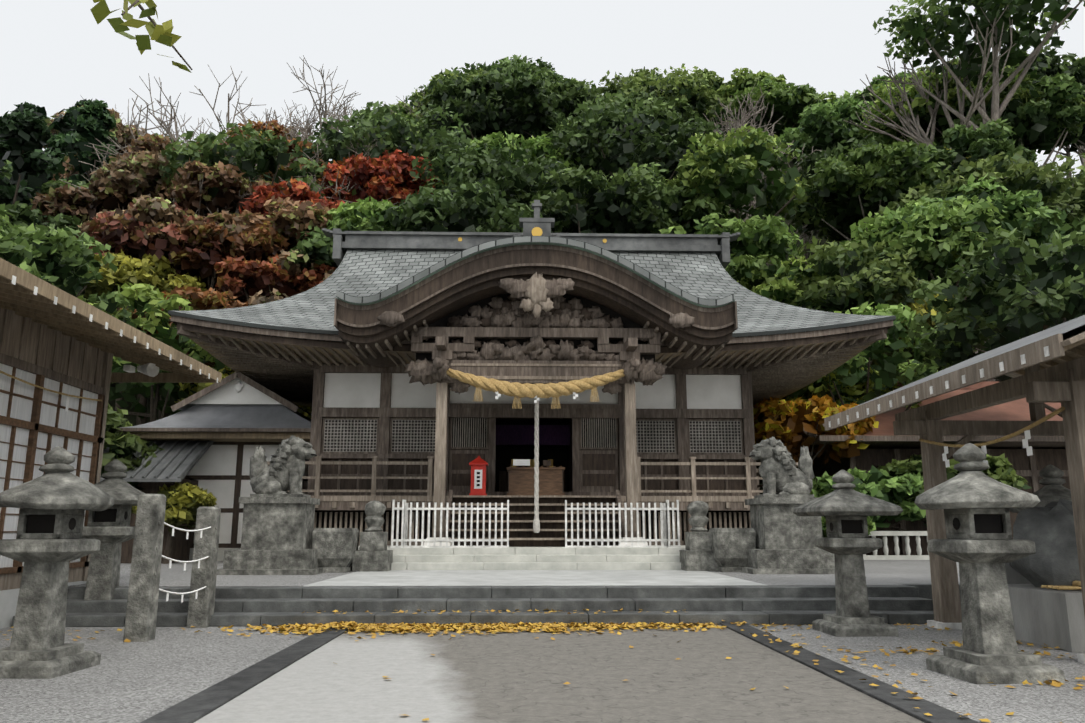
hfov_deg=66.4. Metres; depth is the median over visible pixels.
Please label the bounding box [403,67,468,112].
evergreen tree
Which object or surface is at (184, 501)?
shrub
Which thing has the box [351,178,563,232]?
evergreen tree
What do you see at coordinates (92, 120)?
conifer tree
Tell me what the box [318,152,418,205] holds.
maple tree
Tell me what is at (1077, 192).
evergreen tree
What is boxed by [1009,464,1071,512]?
stone lantern
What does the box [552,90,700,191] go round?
evergreen tree
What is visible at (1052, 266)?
bright tree
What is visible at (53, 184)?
evergreen tree
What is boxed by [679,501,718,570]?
guardian pillar
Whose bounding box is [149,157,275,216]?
maple tree
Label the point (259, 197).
maple tree
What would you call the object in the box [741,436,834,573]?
komainu
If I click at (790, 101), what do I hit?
bright tree
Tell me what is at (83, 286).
evergreen tree
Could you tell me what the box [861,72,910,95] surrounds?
bright tree
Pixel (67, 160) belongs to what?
russet tree
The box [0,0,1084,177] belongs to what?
sky
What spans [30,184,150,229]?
maple tree
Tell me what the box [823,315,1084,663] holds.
water pavilion temizuya
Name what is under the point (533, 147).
bright tree
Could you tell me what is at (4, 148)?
conifer tree
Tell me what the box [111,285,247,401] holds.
red tree
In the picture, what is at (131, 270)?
yellow tree
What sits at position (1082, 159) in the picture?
evergreen tree
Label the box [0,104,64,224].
conifer tree
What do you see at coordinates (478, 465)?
red fortune box
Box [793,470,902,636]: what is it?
stone lantern
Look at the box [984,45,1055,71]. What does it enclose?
evergreen tree
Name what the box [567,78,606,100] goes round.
bright tree
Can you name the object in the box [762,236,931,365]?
tree
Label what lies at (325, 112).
bare tree
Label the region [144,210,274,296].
maple tree
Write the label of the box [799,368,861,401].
tree
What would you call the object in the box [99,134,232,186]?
maple tree
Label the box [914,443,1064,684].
stone lantern
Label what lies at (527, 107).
evergreen tree
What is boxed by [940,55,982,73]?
bright tree
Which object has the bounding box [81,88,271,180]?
bare tree
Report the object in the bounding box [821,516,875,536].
shrub
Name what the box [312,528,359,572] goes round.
stone block
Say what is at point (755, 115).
bare tree
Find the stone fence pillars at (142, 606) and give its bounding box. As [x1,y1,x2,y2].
[123,494,220,641]
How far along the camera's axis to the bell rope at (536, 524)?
19.58 m
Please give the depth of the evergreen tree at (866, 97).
68.44 m
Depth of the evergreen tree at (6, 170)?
53.08 m
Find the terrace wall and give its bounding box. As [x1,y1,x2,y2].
[71,584,960,601]
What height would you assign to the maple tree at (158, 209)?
10.764 m
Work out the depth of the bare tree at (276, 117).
84.86 m
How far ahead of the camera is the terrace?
15.01 m
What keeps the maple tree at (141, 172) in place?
on the hillside terrain at (172, 399)
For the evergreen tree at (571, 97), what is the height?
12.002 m
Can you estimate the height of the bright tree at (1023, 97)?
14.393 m
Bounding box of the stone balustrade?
[863,531,929,559]
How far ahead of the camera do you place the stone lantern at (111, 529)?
12.24 m
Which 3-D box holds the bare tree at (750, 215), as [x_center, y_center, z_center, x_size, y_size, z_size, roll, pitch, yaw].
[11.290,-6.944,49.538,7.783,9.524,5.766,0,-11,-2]
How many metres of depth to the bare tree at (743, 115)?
54.15 m
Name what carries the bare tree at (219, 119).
on the hillside terrain at (172, 399)
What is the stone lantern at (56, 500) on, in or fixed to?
on the gravel ground at (139, 682)
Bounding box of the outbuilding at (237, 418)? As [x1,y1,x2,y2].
[117,372,311,560]
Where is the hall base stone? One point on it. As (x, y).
(588, 558)
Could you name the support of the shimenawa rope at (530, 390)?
attached to the shrine hall at (372, 435)
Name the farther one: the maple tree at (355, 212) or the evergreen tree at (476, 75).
the evergreen tree at (476, 75)
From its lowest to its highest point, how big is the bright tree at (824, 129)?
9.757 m
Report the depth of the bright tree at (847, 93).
69.80 m
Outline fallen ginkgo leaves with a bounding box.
[3,608,1084,722]
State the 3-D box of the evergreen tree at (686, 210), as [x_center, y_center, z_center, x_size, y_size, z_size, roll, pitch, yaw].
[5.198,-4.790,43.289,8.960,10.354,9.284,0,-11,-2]
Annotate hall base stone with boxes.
[351,545,685,569]
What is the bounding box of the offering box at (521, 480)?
[507,459,564,494]
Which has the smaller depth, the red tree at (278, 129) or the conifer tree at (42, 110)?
the red tree at (278, 129)
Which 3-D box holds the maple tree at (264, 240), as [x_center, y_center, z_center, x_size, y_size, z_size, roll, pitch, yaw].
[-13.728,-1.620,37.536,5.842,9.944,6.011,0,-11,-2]
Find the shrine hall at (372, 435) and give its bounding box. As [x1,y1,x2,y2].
[168,228,895,546]
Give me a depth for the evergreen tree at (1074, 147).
64.11 m
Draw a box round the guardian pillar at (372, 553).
[352,500,392,571]
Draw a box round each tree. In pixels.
[0,101,46,168]
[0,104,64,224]
[0,159,26,185]
[0,201,87,302]
[0,204,134,322]
[14,223,96,301]
[30,103,51,147]
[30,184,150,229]
[32,179,111,218]
[35,106,81,180]
[43,105,150,155]
[52,155,98,180]
[55,99,118,184]
[58,144,102,189]
[74,96,91,107]
[75,194,188,424]
[77,282,230,424]
[78,124,194,184]
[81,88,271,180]
[82,198,249,419]
[83,249,205,409]
[89,150,203,202]
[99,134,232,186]
[106,64,258,155]
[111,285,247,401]
[115,99,163,134]
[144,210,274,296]
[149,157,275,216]
[155,122,356,215]
[157,115,220,143]
[169,219,294,280]
[170,173,259,215]
[170,366,311,417]
[189,90,332,168]
[202,100,320,140]
[214,253,335,305]
[226,119,324,167]
[226,125,302,160]
[227,248,334,305]
[232,144,323,200]
[232,195,341,251]
[239,178,350,216]
[251,106,332,136]
[257,164,319,192]
[266,109,337,160]
[278,172,353,200]
[286,219,389,287]
[287,55,359,163]
[288,101,475,188]
[293,133,397,206]
[295,404,311,418]
[316,102,383,143]
[316,109,414,148]
[316,196,423,238]
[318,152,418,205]
[319,99,363,145]
[337,149,443,197]
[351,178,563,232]
[361,101,421,120]
[362,117,438,172]
[375,112,430,128]
[383,85,422,118]
[400,138,596,231]
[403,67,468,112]
[407,64,520,135]
[416,69,561,159]
[420,131,580,222]
[423,69,517,147]
[454,57,549,138]
[481,55,554,72]
[503,164,678,233]
[508,76,604,145]
[510,54,570,87]
[534,96,723,208]
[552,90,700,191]
[562,162,730,233]
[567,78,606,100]
[595,67,692,110]
[604,63,736,139]
[614,91,701,158]
[659,213,803,288]
[662,83,782,213]
[664,124,810,250]
[667,68,725,115]
[707,81,733,123]
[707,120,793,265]
[709,87,769,218]
[717,68,786,115]
[721,116,766,177]
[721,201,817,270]
[725,76,821,183]
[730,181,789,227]
[736,255,861,310]
[753,394,878,467]
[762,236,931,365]
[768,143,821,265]
[775,96,894,170]
[777,91,837,149]
[779,367,919,433]
[781,133,954,241]
[781,302,976,410]
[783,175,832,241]
[791,137,950,243]
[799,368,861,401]
[832,89,883,147]
[838,195,1023,296]
[844,0,1084,148]
[846,83,928,137]
[859,71,991,147]
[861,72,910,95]
[869,65,944,143]
[871,294,952,372]
[873,150,1084,380]
[879,173,1072,353]
[889,147,970,200]
[901,118,1038,192]
[905,227,1084,416]
[923,65,1084,177]
[939,73,1084,165]
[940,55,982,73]
[982,47,1084,85]
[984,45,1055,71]
[1005,249,1084,338]
[1019,153,1084,255]
[1019,216,1084,284]
[1042,57,1084,153]
[1053,57,1084,178]
[1056,63,1084,165]
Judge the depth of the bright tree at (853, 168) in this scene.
44.30 m
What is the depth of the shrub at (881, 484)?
24.16 m
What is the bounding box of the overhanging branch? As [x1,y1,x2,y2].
[90,0,192,72]
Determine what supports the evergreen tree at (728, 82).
on the hillside terrain at (172, 399)
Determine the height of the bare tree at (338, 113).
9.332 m
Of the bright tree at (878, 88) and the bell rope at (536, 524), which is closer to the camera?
the bell rope at (536, 524)
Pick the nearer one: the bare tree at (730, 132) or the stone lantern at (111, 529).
the stone lantern at (111, 529)
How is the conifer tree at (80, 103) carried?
on the hillside terrain at (172, 399)
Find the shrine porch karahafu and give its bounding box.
[334,200,737,545]
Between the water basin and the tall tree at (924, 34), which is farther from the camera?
the tall tree at (924, 34)
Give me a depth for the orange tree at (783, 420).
26.08 m
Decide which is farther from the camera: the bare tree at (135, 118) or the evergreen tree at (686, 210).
the bare tree at (135, 118)
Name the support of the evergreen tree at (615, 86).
on the hillside terrain at (172, 399)
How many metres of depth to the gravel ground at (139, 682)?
7.59 m
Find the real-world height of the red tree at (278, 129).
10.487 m
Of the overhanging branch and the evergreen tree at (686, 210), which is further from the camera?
the evergreen tree at (686, 210)
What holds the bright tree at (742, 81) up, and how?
on the hillside terrain at (172, 399)
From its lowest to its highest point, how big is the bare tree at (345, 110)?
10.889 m
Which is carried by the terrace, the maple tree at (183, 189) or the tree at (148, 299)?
the tree at (148, 299)
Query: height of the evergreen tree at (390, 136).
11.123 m
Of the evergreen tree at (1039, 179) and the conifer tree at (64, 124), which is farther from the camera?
the conifer tree at (64, 124)
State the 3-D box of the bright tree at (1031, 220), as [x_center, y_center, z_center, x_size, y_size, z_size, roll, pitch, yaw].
[19.282,-1.591,37.053,7.444,13.655,6.553,0,-11,-2]
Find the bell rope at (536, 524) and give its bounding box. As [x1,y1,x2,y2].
[533,398,539,532]
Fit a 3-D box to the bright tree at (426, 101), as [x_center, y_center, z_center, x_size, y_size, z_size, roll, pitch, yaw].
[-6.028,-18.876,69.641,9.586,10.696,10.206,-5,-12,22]
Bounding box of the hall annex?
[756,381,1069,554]
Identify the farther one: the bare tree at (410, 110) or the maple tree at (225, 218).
the bare tree at (410, 110)
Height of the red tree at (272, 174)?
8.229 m
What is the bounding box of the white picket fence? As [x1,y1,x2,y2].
[390,500,680,547]
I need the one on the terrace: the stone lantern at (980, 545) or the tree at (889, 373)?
the tree at (889, 373)
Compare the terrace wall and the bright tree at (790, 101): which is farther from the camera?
the bright tree at (790, 101)
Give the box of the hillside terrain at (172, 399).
[108,123,1073,493]
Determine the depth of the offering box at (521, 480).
21.05 m
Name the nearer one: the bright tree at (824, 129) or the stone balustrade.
the stone balustrade
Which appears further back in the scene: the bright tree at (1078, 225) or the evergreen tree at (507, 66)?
the evergreen tree at (507, 66)
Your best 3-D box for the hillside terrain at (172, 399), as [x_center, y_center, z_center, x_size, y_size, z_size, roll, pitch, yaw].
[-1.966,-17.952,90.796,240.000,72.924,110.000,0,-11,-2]
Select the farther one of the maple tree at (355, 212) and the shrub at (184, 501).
the maple tree at (355, 212)
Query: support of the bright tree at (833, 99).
on the hillside terrain at (172, 399)
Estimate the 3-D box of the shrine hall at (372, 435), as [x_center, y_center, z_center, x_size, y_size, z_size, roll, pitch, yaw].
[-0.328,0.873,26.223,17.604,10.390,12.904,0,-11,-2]
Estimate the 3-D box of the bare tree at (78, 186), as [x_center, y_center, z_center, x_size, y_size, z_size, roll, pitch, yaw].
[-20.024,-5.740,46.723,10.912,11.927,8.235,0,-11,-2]
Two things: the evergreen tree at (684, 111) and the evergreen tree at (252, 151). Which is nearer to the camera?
the evergreen tree at (252, 151)
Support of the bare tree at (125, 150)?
on the hillside terrain at (172, 399)
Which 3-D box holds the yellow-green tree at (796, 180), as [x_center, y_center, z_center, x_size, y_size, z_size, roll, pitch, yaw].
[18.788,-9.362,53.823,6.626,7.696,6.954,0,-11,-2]
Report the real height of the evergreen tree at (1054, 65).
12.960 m
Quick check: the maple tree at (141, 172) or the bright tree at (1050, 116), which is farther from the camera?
the bright tree at (1050, 116)
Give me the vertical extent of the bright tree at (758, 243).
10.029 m
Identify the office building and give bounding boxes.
[0,258,221,628]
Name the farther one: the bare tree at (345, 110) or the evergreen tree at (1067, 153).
the evergreen tree at (1067, 153)
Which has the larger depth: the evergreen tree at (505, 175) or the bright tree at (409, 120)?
the bright tree at (409, 120)
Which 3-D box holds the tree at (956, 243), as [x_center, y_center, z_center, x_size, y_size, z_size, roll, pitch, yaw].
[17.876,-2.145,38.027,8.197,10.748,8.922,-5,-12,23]
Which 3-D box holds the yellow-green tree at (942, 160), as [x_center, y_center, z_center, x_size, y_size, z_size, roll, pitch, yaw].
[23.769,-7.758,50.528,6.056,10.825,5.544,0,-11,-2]
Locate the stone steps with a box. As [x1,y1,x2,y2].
[12,585,933,626]
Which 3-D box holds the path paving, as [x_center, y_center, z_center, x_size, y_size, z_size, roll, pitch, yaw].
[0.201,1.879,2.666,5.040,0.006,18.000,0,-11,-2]
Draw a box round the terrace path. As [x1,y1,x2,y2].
[304,570,767,586]
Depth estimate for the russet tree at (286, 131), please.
73.38 m
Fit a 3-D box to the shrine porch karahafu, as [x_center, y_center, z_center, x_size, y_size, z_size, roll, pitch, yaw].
[-0.192,0.536,21.213,9.280,8.170,4.960,0,-11,-2]
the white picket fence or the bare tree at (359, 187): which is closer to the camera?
the white picket fence
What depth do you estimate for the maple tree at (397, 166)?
45.42 m
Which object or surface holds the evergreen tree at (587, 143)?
on the hillside terrain at (172, 399)
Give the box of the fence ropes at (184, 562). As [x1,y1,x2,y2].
[159,522,210,602]
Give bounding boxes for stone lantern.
[0,446,114,678]
[81,459,144,599]
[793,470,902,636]
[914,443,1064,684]
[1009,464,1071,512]
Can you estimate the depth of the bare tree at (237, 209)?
40.95 m
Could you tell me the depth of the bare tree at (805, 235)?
49.97 m
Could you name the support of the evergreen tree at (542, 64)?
on the hillside terrain at (172, 399)
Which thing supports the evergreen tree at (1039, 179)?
on the hillside terrain at (172, 399)
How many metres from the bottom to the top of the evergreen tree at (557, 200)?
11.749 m
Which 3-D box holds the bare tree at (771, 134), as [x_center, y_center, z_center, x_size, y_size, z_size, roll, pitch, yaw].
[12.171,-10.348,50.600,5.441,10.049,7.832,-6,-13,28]
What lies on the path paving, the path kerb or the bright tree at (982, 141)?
the path kerb
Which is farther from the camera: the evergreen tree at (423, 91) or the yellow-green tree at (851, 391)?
the evergreen tree at (423, 91)
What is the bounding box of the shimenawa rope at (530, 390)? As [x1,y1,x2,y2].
[446,368,624,408]
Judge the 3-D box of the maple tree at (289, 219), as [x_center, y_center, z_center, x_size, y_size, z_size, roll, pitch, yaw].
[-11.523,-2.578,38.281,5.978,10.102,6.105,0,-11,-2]
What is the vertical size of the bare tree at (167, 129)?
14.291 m
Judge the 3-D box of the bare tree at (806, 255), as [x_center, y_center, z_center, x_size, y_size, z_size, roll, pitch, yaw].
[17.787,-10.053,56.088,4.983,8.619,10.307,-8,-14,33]
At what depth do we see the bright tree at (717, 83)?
84.99 m
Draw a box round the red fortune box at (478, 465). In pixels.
[469,456,488,494]
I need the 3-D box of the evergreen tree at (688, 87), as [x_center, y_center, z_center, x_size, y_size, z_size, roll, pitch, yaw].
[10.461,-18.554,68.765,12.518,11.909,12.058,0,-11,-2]
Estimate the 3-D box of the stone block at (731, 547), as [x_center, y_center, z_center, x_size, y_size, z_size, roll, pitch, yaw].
[3.948,3.917,17.259,0.800,0.880,0.800,0,-11,-2]
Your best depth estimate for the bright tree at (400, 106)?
82.94 m
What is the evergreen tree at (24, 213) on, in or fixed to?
on the hillside terrain at (172, 399)
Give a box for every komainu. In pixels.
[217,435,324,574]
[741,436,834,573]
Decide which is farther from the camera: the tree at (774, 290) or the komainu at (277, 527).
the tree at (774, 290)
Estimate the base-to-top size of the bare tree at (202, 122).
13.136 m
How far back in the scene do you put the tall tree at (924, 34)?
50.54 m
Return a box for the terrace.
[68,560,959,586]
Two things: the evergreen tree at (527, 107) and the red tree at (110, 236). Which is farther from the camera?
the evergreen tree at (527, 107)
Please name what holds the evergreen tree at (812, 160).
on the hillside terrain at (172, 399)
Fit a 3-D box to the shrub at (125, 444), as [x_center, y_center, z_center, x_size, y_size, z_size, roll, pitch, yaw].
[-12.478,3.234,21.844,5.034,4.643,5.496,0,-11,-2]
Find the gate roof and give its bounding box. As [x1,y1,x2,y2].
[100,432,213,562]
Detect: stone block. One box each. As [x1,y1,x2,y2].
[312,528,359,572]
[708,528,755,571]
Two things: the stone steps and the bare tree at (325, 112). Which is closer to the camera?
the stone steps
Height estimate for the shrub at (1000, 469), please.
3.565 m
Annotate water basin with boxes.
[1004,498,1084,651]
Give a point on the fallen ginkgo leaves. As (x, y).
(433, 628)
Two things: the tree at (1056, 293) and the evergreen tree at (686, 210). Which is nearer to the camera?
the tree at (1056, 293)
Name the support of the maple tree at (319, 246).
on the hillside terrain at (172, 399)
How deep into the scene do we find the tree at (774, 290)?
35.94 m
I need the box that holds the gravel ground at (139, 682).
[0,624,1084,722]
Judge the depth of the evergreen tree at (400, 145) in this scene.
53.36 m
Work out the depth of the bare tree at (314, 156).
45.39 m
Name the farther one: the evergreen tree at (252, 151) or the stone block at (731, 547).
the evergreen tree at (252, 151)
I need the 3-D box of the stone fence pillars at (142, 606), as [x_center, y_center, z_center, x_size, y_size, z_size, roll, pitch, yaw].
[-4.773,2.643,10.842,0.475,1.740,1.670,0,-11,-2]
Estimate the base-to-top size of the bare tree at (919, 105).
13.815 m
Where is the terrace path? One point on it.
(401, 578)
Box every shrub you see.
[101,403,164,490]
[131,482,216,563]
[810,465,925,554]
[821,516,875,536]
[877,453,1031,526]
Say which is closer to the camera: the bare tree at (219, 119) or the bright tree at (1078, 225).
the bright tree at (1078, 225)
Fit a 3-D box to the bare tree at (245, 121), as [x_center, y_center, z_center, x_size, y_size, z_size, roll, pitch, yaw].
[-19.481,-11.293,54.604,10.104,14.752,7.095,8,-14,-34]
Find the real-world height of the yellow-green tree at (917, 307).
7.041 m
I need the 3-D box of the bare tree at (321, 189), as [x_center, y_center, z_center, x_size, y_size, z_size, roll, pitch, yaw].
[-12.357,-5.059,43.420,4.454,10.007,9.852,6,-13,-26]
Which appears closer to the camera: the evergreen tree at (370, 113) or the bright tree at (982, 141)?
the bright tree at (982, 141)
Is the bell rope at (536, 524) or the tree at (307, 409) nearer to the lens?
the bell rope at (536, 524)
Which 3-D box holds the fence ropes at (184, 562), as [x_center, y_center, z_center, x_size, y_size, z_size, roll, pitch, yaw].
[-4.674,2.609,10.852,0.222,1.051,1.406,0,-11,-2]
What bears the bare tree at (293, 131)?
on the hillside terrain at (172, 399)
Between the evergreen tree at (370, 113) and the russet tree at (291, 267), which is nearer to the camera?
the russet tree at (291, 267)
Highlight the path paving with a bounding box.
[194,625,923,722]
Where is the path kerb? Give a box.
[140,623,979,722]
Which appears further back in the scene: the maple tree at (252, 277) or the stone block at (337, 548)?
the maple tree at (252, 277)
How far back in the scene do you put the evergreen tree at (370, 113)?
65.63 m
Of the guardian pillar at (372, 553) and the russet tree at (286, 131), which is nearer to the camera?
the guardian pillar at (372, 553)
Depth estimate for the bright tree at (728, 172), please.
41.76 m
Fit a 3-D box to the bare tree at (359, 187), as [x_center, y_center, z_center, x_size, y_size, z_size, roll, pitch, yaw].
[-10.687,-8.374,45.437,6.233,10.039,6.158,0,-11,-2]
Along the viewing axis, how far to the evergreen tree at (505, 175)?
41.67 m

